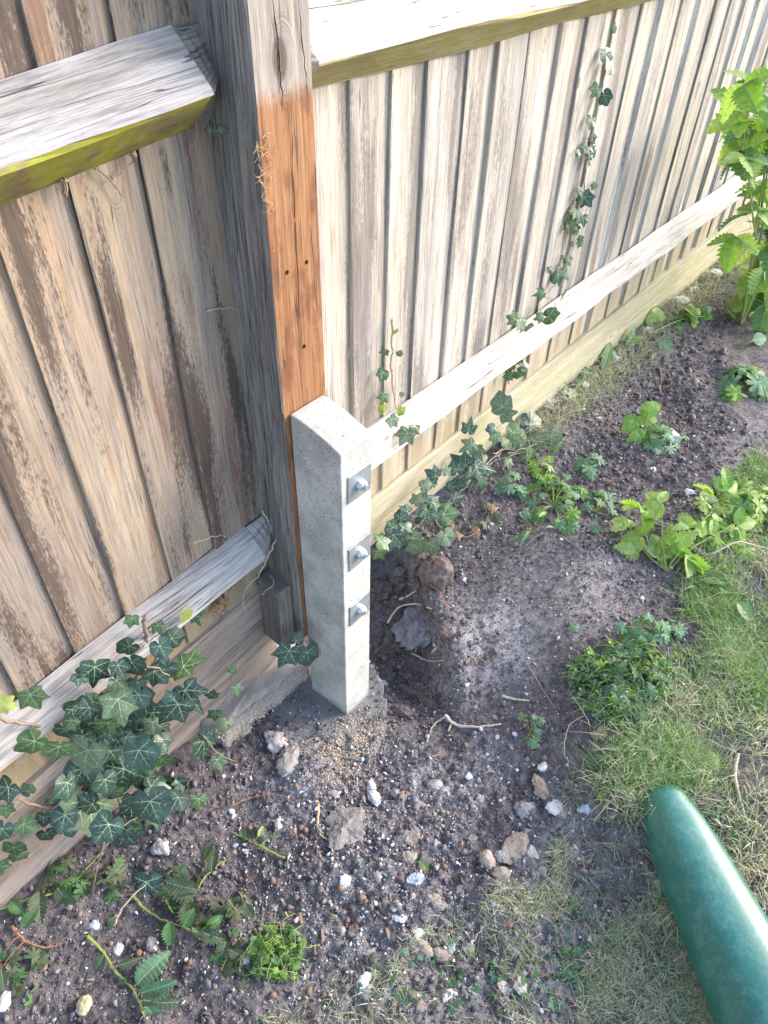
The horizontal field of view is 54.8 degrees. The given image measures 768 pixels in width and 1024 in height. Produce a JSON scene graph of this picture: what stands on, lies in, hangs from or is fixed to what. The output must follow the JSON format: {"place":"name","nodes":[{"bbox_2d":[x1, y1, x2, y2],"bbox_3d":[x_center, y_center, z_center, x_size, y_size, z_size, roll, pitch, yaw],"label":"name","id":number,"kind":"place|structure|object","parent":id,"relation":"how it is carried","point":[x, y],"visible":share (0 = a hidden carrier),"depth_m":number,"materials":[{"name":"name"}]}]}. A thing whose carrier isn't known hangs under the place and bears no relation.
{"place":"outdoors","nodes":[
{"label":"outdoors","id":0,"kind":"place"},
{"bbox_2d":[0,283,767,1023],"bbox_3d":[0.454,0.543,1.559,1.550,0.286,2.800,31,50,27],"label":"soil","id":1,"kind":"structure","parent":0,"point":[380,569],"depth_m":1.55,"materials":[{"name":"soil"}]},
{"bbox_2d":[0,990,10,1012],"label":"stone","id":2,"kind":"object","parent":1,"relation":"on","point":[5,1000],"visible":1,"depth_m":1.26,"materials":[{"name":"white stone"}]},
{"bbox_2d":[5,942,50,1007],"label":"weed scraps","id":3,"kind":"object","parent":1,"relation":"on","point":[37,956],"visible":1,"depth_m":1.29,"materials":[{"name":"green plant"}]},
{"bbox_2d":[0,908,63,991],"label":"plant cutting","id":4,"kind":"object","parent":1,"relation":"on","point":[28,917],"visible":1,"depth_m":1.32,"materials":[{"name":"green plant"}]},
{"bbox_2d":[0,848,103,924],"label":"plant cutting","id":5,"kind":"object","parent":1,"relation":"on","point":[37,900],"visible":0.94,"depth_m":1.35,"materials":[{"name":"green plant"}]},
{"bbox_2d":[32,853,90,905],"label":"weed scraps","id":6,"kind":"object","parent":1,"relation":"on","point":[77,887],"visible":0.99,"depth_m":1.39,"materials":[{"name":"green plant"}]},
{"bbox_2d":[76,994,91,1016],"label":"stone","id":7,"kind":"object","parent":1,"relation":"on","point":[83,1004],"visible":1,"depth_m":1.27,"materials":[{"name":"stone"}]},
{"bbox_2d":[80,854,128,907],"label":"weed scraps","id":8,"kind":"object","parent":1,"relation":"on","point":[115,875],"visible":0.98,"depth_m":1.41,"materials":[{"name":"green plant"}]},
{"bbox_2d":[112,942,123,956],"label":"stone","id":9,"kind":"object","parent":1,"relation":"on","point":[117,948],"visible":1,"depth_m":1.35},
{"bbox_2d":[0,607,242,892],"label":"ivy plant","id":10,"kind":"object","parent":1,"relation":"on","point":[116,738],"visible":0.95,"depth_m":1.25,"materials":[{"name":"green plant"}]},
{"bbox_2d":[85,935,185,1017],"bbox_3d":[-0.441,0.809,1.321,0.214,0.090,0.110,31,50,27],"label":"plant cutting","id":11,"kind":"object","parent":1,"relation":"on","point":[153,993],"visible":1,"depth_m":1.30,"materials":[{"name":"green plant"}]},
{"bbox_2d":[0,0,276,906],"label":"wooden fence","id":12,"kind":"object","parent":1,"relation":"on","point":[126,472],"visible":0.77,"depth_m":1.02,"materials":[{"name":"wood"}]},
{"bbox_2d":[94,160,132,196],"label":"twig","id":13,"kind":"object","parent":12,"relation":"attached to","point":[105,175],"visible":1,"depth_m":0.88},
{"bbox_2d":[204,125,230,137],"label":"dead leaf","id":14,"kind":"object","parent":12,"relation":"attached to","point":[210,130],"visible":1,"depth_m":0.93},
{"bbox_2d":[210,597,233,617],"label":"dead leaf","id":15,"kind":"object","parent":12,"relation":"attached to","point":[222,605],"visible":1,"depth_m":1.43,"materials":[{"name":"plant"}]},
{"bbox_2d":[107,870,171,929],"bbox_3d":[-0.460,0.726,1.405,0.024,0.020,0.150,33,52,30],"label":"plant cutting","id":16,"kind":"object","parent":1,"relation":"on","point":[111,923],"visible":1,"depth_m":1.37,"materials":[{"name":"green plant"}]},
{"bbox_2d":[131,872,163,896],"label":"fallen leaf","id":17,"kind":"object","parent":1,"relation":"on","point":[141,880],"visible":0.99,"depth_m":1.42,"materials":[{"name":"plant"}]},
{"bbox_2d":[146,937,157,951],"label":"stone","id":18,"kind":"object","parent":1,"relation":"on","point":[151,945],"visible":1,"depth_m":1.35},
{"bbox_2d":[149,837,169,855],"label":"rubble","id":19,"kind":"object","parent":1,"relation":"on","point":[160,846],"visible":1,"depth_m":1.46,"materials":[{"name":"stone"}]},
{"bbox_2d":[130,894,225,946],"bbox_3d":[-0.389,0.762,1.362,0.212,0.054,0.067,12,44,11],"label":"plant cutting","id":20,"kind":"object","parent":1,"relation":"on","point":[169,930],"visible":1,"depth_m":1.35,"materials":[{"name":"green plant"}]},
{"bbox_2d":[169,864,189,879],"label":"fallen leaf","id":21,"kind":"object","parent":1,"relation":"on","point":[183,869],"visible":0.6,"depth_m":1.43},
{"bbox_2d":[152,864,207,914],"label":"weed scraps","id":22,"kind":"object","parent":1,"relation":"on","point":[163,887],"visible":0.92,"depth_m":1.41,"materials":[{"name":"green plant"}]},
{"bbox_2d":[169,741,192,764],"bbox_3d":[-0.441,0.518,1.590,0.081,0.057,0.052,-7,44,-9],"label":"clod","id":23,"kind":"object","parent":1,"relation":"on","point":[182,754],"visible":0.55,"depth_m":1.57,"materials":[{"name":"soil"}]},
{"bbox_2d":[165,839,226,929],"bbox_3d":[-0.370,0.716,1.424,0.092,0.083,0.162,11,44,10],"label":"plant cutting","id":24,"kind":"object","parent":1,"relation":"on","point":[183,890],"visible":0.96,"depth_m":1.40,"materials":[{"name":"green plant"}]},
{"bbox_2d":[189,895,255,946],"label":"weed scraps","id":25,"kind":"object","parent":1,"relation":"on","point":[233,911],"visible":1,"depth_m":1.38,"materials":[{"name":"green plant"}]},
{"bbox_2d":[206,914,245,970],"bbox_3d":[-0.290,0.785,1.348,0.051,0.048,0.091,-25,49,-25],"label":"plant cutting","id":26,"kind":"object","parent":1,"relation":"on","point":[223,950],"visible":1,"depth_m":1.33,"materials":[{"name":"green plant"}]},
{"bbox_2d":[213,891,255,918],"bbox_3d":[-0.278,0.755,1.389,0.070,0.051,0.056,-32,53,-31],"label":"plant cutting","id":27,"kind":"object","parent":1,"relation":"on","point":[248,909],"visible":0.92,"depth_m":1.39,"materials":[{"name":"green plant"}]},
{"bbox_2d":[208,939,268,990],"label":"weed scraps","id":28,"kind":"object","parent":1,"relation":"on","point":[226,968],"visible":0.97,"depth_m":1.32,"materials":[{"name":"green plant"}]},
{"bbox_2d":[201,642,309,748],"bbox_3d":[-0.297,0.443,1.735,0.117,0.180,0.304,31,50,27],"label":"concrete haunch","id":29,"kind":"object","parent":1,"relation":"on","point":[256,686],"visible":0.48,"depth_m":1.66,"materials":[{"name":"concrete"}]},
{"bbox_2d":[230,826,286,859],"bbox_3d":[-0.246,0.654,1.492,0.135,0.022,0.041,19,46,18],"label":"plant cutting","id":30,"kind":"object","parent":1,"relation":"on","point":[259,833],"visible":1,"depth_m":1.49,"materials":[{"name":"green plant"}]},
{"bbox_2d":[263,730,287,753],"bbox_3d":[-0.237,0.509,1.643,0.056,0.023,0.065,-9,44,-11],"label":"rubble","id":31,"kind":"object","parent":1,"relation":"on","point":[275,741],"visible":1,"depth_m":1.64,"materials":[{"name":"white stone"}]},
{"bbox_2d":[238,904,319,989],"bbox_3d":[-0.198,0.791,1.340,0.158,0.040,0.138,31,50,27],"label":"weed plant","id":32,"kind":"object","parent":1,"relation":"on","point":[292,958],"visible":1,"depth_m":1.33,"materials":[{"name":"green plant"}]},
{"bbox_2d":[275,744,300,776],"bbox_3d":[-0.209,0.535,1.602,0.062,0.022,0.077,31,50,27],"label":"rubble","id":33,"kind":"object","parent":1,"relation":"on","point":[287,761],"visible":1,"depth_m":1.59,"materials":[{"name":"stone"}]},
{"bbox_2d":[215,668,412,830],"bbox_3d":[-0.131,0.496,1.626,0.358,0.098,0.362,31,50,27],"label":"sawdust","id":34,"kind":"object","parent":1,"relation":"on","point":[356,734],"visible":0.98,"depth_m":1.63},
{"bbox_2d":[269,663,386,763],"bbox_3d":[-0.105,0.481,1.735,0.275,0.096,0.295,31,50,27],"label":"concrete footing","id":35,"kind":"object","parent":1,"relation":"on","point":[325,716],"visible":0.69,"depth_m":1.69,"materials":[{"name":"concrete"}]},
{"bbox_2d":[325,804,366,849],"bbox_3d":[-0.075,0.639,1.513,0.093,0.029,0.095,-9,44,-11],"label":"concrete lump","id":36,"kind":"object","parent":1,"relation":"on","point":[350,826],"visible":1,"depth_m":1.50,"materials":[{"name":"concrete"}]},
{"bbox_2d":[356,972,370,989],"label":"stone","id":37,"kind":"object","parent":1,"relation":"on","point":[364,981],"visible":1,"depth_m":1.31,"materials":[{"name":"white stone"}]},
{"bbox_2d":[367,790,380,806],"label":"stone","id":38,"kind":"object","parent":1,"relation":"on","point":[374,796],"visible":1,"depth_m":1.55,"materials":[{"name":"white stone"}]},
{"bbox_2d":[370,578,394,600],"bbox_3d":[-0.003,0.205,1.979,0.073,0.052,0.079,31,50,27],"label":"clod","id":39,"kind":"object","parent":1,"relation":"on","point":[379,585],"visible":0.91,"depth_m":1.96,"materials":[{"name":"soil"}]},
{"bbox_2d":[378,896,389,914],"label":"clod","id":40,"kind":"object","parent":1,"relation":"on","point":[385,902],"visible":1,"depth_m":1.40,"materials":[{"name":"soil"}]},
{"bbox_2d":[1,368,767,1023],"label":"grit","id":41,"kind":"object","parent":1,"relation":"on","point":[361,916],"visible":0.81,"depth_m":1.48,"materials":[{"name":"gravel"}]},
{"bbox_2d":[376,662,397,684],"bbox_3d":[0.004,0.412,1.887,0.070,0.042,0.080,4,43,3],"label":"clod","id":42,"kind":"object","parent":1,"relation":"on","point":[387,673],"visible":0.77,"depth_m":1.87,"materials":[{"name":"soil"}]},
{"bbox_2d":[390,705,412,720],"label":"clod","id":43,"kind":"object","parent":1,"relation":"on","point":[401,711],"visible":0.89,"depth_m":1.71,"materials":[{"name":"soil"}]},
{"bbox_2d":[402,851,417,864],"bbox_3d":[0.049,0.681,1.462,0.028,0.014,0.032,31,50,27],"label":"mortar lump","id":44,"kind":"object","parent":1,"relation":"on","point":[410,857],"visible":1,"depth_m":1.46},
{"bbox_2d":[391,606,431,650],"bbox_3d":[0.096,0.287,1.879,0.152,0.052,0.139,-13,45,-15],"label":"clay lump","id":45,"kind":"object","parent":1,"relation":"on","point":[410,629],"visible":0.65,"depth_m":1.85,"materials":[{"name":"soil"}]},
{"bbox_2d":[403,830,420,847],"bbox_3d":[0.054,0.661,1.499,0.056,0.020,0.043,31,50,27],"label":"mortar lump","id":46,"kind":"object","parent":1,"relation":"on","point":[411,838],"visible":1,"depth_m":1.49,"materials":[{"name":"concrete"}]},
{"bbox_2d":[404,669,424,680],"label":"clod","id":47,"kind":"object","parent":1,"relation":"on","point":[417,675],"visible":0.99,"depth_m":1.85,"materials":[{"name":"soil"}]},
{"bbox_2d":[406,872,425,884],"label":"stone","id":48,"kind":"object","parent":1,"relation":"on","point":[419,879],"visible":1,"depth_m":1.43,"materials":[{"name":"stone"}]},
{"bbox_2d":[415,997,426,1012],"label":"mortar lump","id":49,"kind":"object","parent":1,"relation":"on","point":[421,1005],"visible":1,"depth_m":1.28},
{"bbox_2d":[412,937,432,957],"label":"rubble","id":50,"kind":"object","parent":1,"relation":"on","point":[423,951],"visible":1,"depth_m":1.34,"materials":[{"name":"stone"}]},
{"bbox_2d":[426,779,442,792],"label":"rubble","id":51,"kind":"object","parent":1,"relation":"on","point":[433,785],"visible":1,"depth_m":1.58,"materials":[{"name":"stone"}]},
{"bbox_2d":[417,555,453,591],"bbox_3d":[0.134,0.150,1.859,0.102,0.084,0.096,31,50,27],"label":"stone","id":52,"kind":"object","parent":1,"relation":"on","point":[436,571],"visible":1,"depth_m":1.83,"materials":[{"name":"stone"}]},
{"bbox_2d":[425,891,447,911],"bbox_3d":[0.100,0.740,1.409,0.044,0.017,0.035,31,50,27],"label":"rubble","id":53,"kind":"object","parent":1,"relation":"on","point":[439,904],"visible":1,"depth_m":1.40,"materials":[{"name":"stone"}]},
{"bbox_2d":[432,947,450,962],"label":"rubble","id":54,"kind":"object","parent":1,"relation":"on","point":[443,955],"visible":1,"depth_m":1.34,"materials":[{"name":"stone"}]},
{"bbox_2d":[437,620,451,639],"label":"clod","id":55,"kind":"object","parent":1,"relation":"on","point":[443,629],"visible":1,"depth_m":1.77,"materials":[{"name":"soil"}]},
{"bbox_2d":[427,714,500,742],"bbox_3d":[0.173,0.478,1.678,0.171,0.040,0.062,-7,44,-9],"label":"root","id":56,"kind":"object","parent":1,"relation":"on","point":[446,716],"visible":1,"depth_m":1.68,"materials":[{"name":"plant"}]},
{"bbox_2d":[370,390,563,559],"bbox_3d":[0.249,-0.093,1.958,0.146,0.358,0.768,31,50,27],"label":"ivy plant","id":57,"kind":"object","parent":1,"relation":"on","point":[390,539],"visible":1,"depth_m":1.94,"materials":[{"name":"green plant"}]},
{"bbox_2d":[433,502,503,540],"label":"ivy plant","id":58,"kind":"object","parent":1,"relation":"on","point":[476,529],"visible":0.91,"depth_m":1.96,"materials":[{"name":"green plant"}]},
{"bbox_2d":[249,763,714,1023],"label":"thin turf","id":59,"kind":"structure","parent":1,"relation":"on","point":[702,1011],"depth_m":1.32,"materials":[{"name":"green plant"}]},
{"bbox_2d":[478,849,495,870],"bbox_3d":[0.205,0.686,1.463,0.032,0.027,0.043,-23,49,-24],"label":"mortar lump","id":60,"kind":"object","parent":1,"relation":"on","point":[487,859],"visible":1,"depth_m":1.45,"materials":[{"name":"concrete"}]},
{"bbox_2d":[357,935,624,1018],"bbox_3d":[0.189,0.824,1.319,0.470,0.044,0.133,4,43,2],"label":"weed plant","id":61,"kind":"object","parent":1,"relation":"on","point":[552,1004],"visible":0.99,"depth_m":1.31,"materials":[{"name":"green plant"}]},
{"bbox_2d":[490,866,510,881],"bbox_3d":[0.227,0.704,1.440,0.037,0.024,0.033,31,50,27],"label":"mortar lump","id":62,"kind":"object","parent":1,"relation":"on","point":[500,870],"visible":0.98,"depth_m":1.43,"materials":[{"name":"concrete"}]},
{"bbox_2d":[493,471,529,498],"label":"weed plant","id":63,"kind":"object","parent":1,"relation":"on","point":[517,489],"visible":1,"depth_m":2.04,"materials":[{"name":"green plant"}]},
{"bbox_2d":[501,831,528,864],"bbox_3d":[0.260,0.668,1.476,0.046,0.026,0.081,31,50,27],"label":"mortar lump","id":64,"kind":"object","parent":1,"relation":"on","point":[514,844],"visible":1,"depth_m":1.47,"materials":[{"name":"concrete"}]},
{"bbox_2d":[513,975,526,994],"bbox_3d":[0.239,0.833,1.304,0.028,0.011,0.032,6,36,-15],"label":"mortar lump","id":65,"kind":"object","parent":1,"relation":"on","point":[518,990],"visible":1,"depth_m":1.30,"materials":[{"name":"concrete"}]},
{"bbox_2d":[513,801,533,817],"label":"rubble","id":66,"kind":"object","parent":1,"relation":"on","point":[522,808],"visible":1,"depth_m":1.52,"materials":[{"name":"stone"}]},
{"bbox_2d":[509,511,553,542],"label":"weed plant","id":67,"kind":"object","parent":1,"relation":"on","point":[525,537],"visible":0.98,"depth_m":1.94,"materials":[{"name":"green plant"}]},
{"bbox_2d":[518,712,545,749],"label":"weed plant","id":68,"kind":"object","parent":1,"relation":"on","point":[539,720],"visible":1,"depth_m":1.60,"materials":[{"name":"green plant"}]},
{"bbox_2d":[532,773,548,799],"bbox_3d":[0.326,0.575,1.549,0.051,0.027,0.044,31,50,27],"label":"stone","id":69,"kind":"object","parent":1,"relation":"on","point":[541,791],"visible":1,"depth_m":1.54,"materials":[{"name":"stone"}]},
{"bbox_2d":[527,455,554,485],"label":"weed plant","id":70,"kind":"object","parent":1,"relation":"on","point":[534,468],"visible":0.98,"depth_m":2.10,"materials":[{"name":"green plant"}]},
{"bbox_2d":[545,799,562,815],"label":"stone","id":71,"kind":"object","parent":1,"relation":"on","point":[551,808],"visible":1,"depth_m":1.51,"materials":[{"name":"white stone"}]},
{"bbox_2d":[519,473,591,536],"bbox_3d":[0.479,-0.034,2.038,0.205,0.054,0.249,31,50,27],"label":"weed plant","id":72,"kind":"object","parent":1,"relation":"on","point":[573,493],"visible":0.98,"depth_m":2.03,"materials":[{"name":"green plant"}]},
{"bbox_2d":[571,452,604,481],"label":"weed plant","id":73,"kind":"object","parent":1,"relation":"on","point":[590,473],"visible":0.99,"depth_m":2.14,"materials":[{"name":"green plant"}]},
{"bbox_2d":[581,489,617,533],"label":"weed plant","id":74,"kind":"object","parent":1,"relation":"on","point":[601,492],"visible":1,"depth_m":2.02,"materials":[{"name":"green plant"}]},
{"bbox_2d":[590,726,608,743],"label":"fallen leaf","id":75,"kind":"object","parent":1,"relation":"on","point":[600,729],"visible":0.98,"depth_m":1.57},
{"bbox_2d":[564,320,658,392],"bbox_3d":[0.785,-0.561,2.526,0.070,0.067,0.682,32,51,28],"label":"dock plant","id":76,"kind":"object","parent":1,"relation":"on","point":[607,353],"visible":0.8,"depth_m":2.49,"materials":[{"name":"green plant"}]},
{"bbox_2d":[545,881,680,1000],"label":"grass tufts","id":77,"kind":"object","parent":1,"relation":"on","point":[604,895],"visible":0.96,"depth_m":1.34,"materials":[{"name":"green plant"}]},
{"bbox_2d":[558,628,685,732],"bbox_3d":[0.535,0.370,1.645,0.255,0.090,0.283,31,50,27],"label":"weed heap","id":78,"kind":"object","parent":1,"relation":"on","point":[610,664],"visible":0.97,"depth_m":1.63,"materials":[{"name":"green plant"}]},
{"bbox_2d":[504,232,758,468],"bbox_3d":[1.026,-0.706,2.704,0.501,0.119,2.200,31,50,27],"label":"dry straw","id":79,"kind":"object","parent":1,"relation":"on","point":[691,290],"visible":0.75,"depth_m":2.50,"materials":[{"name":"beige plant"}]},
{"bbox_2d":[622,401,660,443],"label":"seedling","id":80,"kind":"object","parent":1,"relation":"on","point":[649,411],"visible":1,"depth_m":2.24,"materials":[{"name":"green plant"}]},
{"bbox_2d":[613,612,687,646],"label":"weed plant","id":81,"kind":"object","parent":1,"relation":"on","point":[663,633],"visible":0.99,"depth_m":1.72,"materials":[{"name":"green plant"}]},
{"bbox_2d":[548,434,767,980],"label":"lawn grass","id":82,"kind":"structure","parent":1,"relation":"on","point":[714,689],"depth_m":1.61,"materials":[{"name":"plant"}]},
{"bbox_2d":[644,422,688,454],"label":"weed plant","id":83,"kind":"object","parent":1,"relation":"on","point":[657,443],"visible":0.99,"depth_m":2.22,"materials":[{"name":"green plant"}]},
{"bbox_2d":[610,466,755,577],"bbox_3d":[0.790,0.047,1.893,0.396,0.235,0.229,-7,44,-9],"label":"raspberry plant","id":84,"kind":"object","parent":1,"relation":"on","point":[666,546],"visible":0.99,"depth_m":1.90,"materials":[{"name":"green plant"}]},
{"bbox_2d":[640,785,767,1023],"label":"plastic beam","id":85,"kind":"structure","parent":1,"relation":"on","point":[719,915],"depth_m":1.28,"materials":[{"name":"plastic"}]},
{"bbox_2d":[681,587,730,634],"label":"strawberry plant","id":86,"kind":"object","parent":1,"relation":"on","point":[693,594],"visible":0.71,"depth_m":1.80,"materials":[{"name":"green plant"}]},
{"bbox_2d":[696,572,753,623],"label":"strawberry plant","id":87,"kind":"object","parent":1,"relation":"on","point":[741,606],"visible":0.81,"depth_m":1.80,"materials":[{"name":"green plant"}]},
{"bbox_2d":[693,476,767,560],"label":"weed plant","id":88,"kind":"object","parent":1,"relation":"on","point":[732,504],"visible":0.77,"depth_m":2.00,"materials":[{"name":"green plant"}]},
{"bbox_2d":[725,750,741,842],"bbox_3d":[0.698,0.568,1.487,0.025,0.018,0.200,10,44,9],"label":"root","id":89,"kind":"object","parent":1,"relation":"on","point":[726,779],"visible":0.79,"depth_m":1.50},
{"bbox_2d":[732,753,748,825],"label":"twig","id":90,"kind":"object","parent":1,"relation":"on","point":[735,766],"visible":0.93,"depth_m":1.50,"materials":[{"name":"wood"}]},
{"bbox_2d":[370,247,741,561],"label":"bed soil","id":91,"kind":"structure","parent":0,"point":[372,547],"depth_m":2.01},
{"bbox_2d":[706,65,767,332],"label":"raspberry plant","id":92,"kind":"object","parent":91,"relation":"on","point":[745,136],"visible":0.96,"depth_m":2.14,"materials":[{"name":"green plant"}]},
{"bbox_2d":[618,227,767,421],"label":"soil","id":93,"kind":"structure","parent":0,"point":[754,355],"depth_m":2.67,"materials":[{"name":"soil"}]},
{"bbox_2d":[309,0,767,545],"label":"wooden fence","id":94,"kind":"object","parent":93,"relation":"on","point":[451,136],"visible":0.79,"depth_m":1.62,"materials":[{"name":"wood"}]},
{"bbox_2d":[376,318,421,445],"bbox_3d":[0.041,-0.248,1.540,0.076,0.320,0.143,31,50,27],"label":"ivy plant","id":95,"kind":"object","parent":94,"relation":"attached to","point":[404,434],"visible":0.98,"depth_m":1.54,"materials":[{"name":"green plant"}]},
{"bbox_2d":[503,360,528,383],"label":"ivy plant","id":96,"kind":"object","parent":94,"relation":"attached to","point":[521,369],"visible":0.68,"depth_m":1.99,"materials":[{"name":"green plant"}]},
{"bbox_2d":[506,9,616,332],"bbox_3d":[0.424,-0.742,1.708,0.068,0.671,0.414,26,48,24],"label":"ivy plant","id":97,"kind":"object","parent":94,"relation":"attached to","point":[559,274],"visible":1,"depth_m":1.82,"materials":[{"name":"green plant"}]},
{"bbox_2d":[648,337,673,352],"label":"dock plant","id":98,"kind":"object","parent":93,"relation":"on","point":[668,344],"visible":0.86,"depth_m":2.62,"materials":[{"name":"plant"}]},
{"bbox_2d":[594,262,747,438],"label":"soil crumbs","id":99,"kind":"object","parent":93,"relation":"on","point":[695,382],"visible":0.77,"depth_m":2.57,"materials":[{"name":"soil"}]},
{"bbox_2d":[640,304,737,330],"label":"weed plant","id":100,"kind":"object","parent":93,"relation":"on","point":[661,315],"visible":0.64,"depth_m":2.73,"materials":[{"name":"green plant"}]},
{"bbox_2d":[714,362,767,403],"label":"weed plant","id":101,"kind":"object","parent":93,"relation":"on","point":[757,382],"visible":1,"depth_m":2.49,"materials":[{"name":"green plant"}]},
{"bbox_2d":[739,332,765,348],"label":"dock plant","id":102,"kind":"object","parent":93,"relation":"on","point":[759,339],"visible":1,"depth_m":2.70,"materials":[{"name":"plant"}]},
{"label":"ground","id":103,"kind":"structure","parent":0,"visible":0},
{"bbox_2d":[291,395,371,714],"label":"concrete spur","id":104,"kind":"structure","parent":103,"relation":"on","point":[332,445],"depth_m":1.35,"materials":[{"name":"concrete"}]},
{"bbox_2d":[193,0,324,644],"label":"fence post","id":105,"kind":"object","parent":104,"relation":"attached to","point":[260,52],"visible":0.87,"depth_m":1.03,"materials":[{"name":"brown"}]},
{"bbox_2d":[253,133,277,213],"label":"dead rootlets","id":106,"kind":"object","parent":105,"relation":"attached to","point":[257,146],"visible":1,"depth_m":0.94,"materials":[{"name":"plant"}]},
{"bbox_2d":[270,631,318,668],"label":"ivy plant","id":107,"kind":"object","parent":104,"relation":"attached to","point":[283,652],"visible":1,"depth_m":1.53,"materials":[{"name":"green plant"}]},
{"label":"clod","id":108,"kind":"object","parent":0,"visible":0},
{"bbox_2d":[389,573,407,589],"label":"clod","id":109,"kind":"object","parent":108,"relation":"on","point":[400,582],"visible":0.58,"depth_m":1.93,"materials":[{"name":"soil"}]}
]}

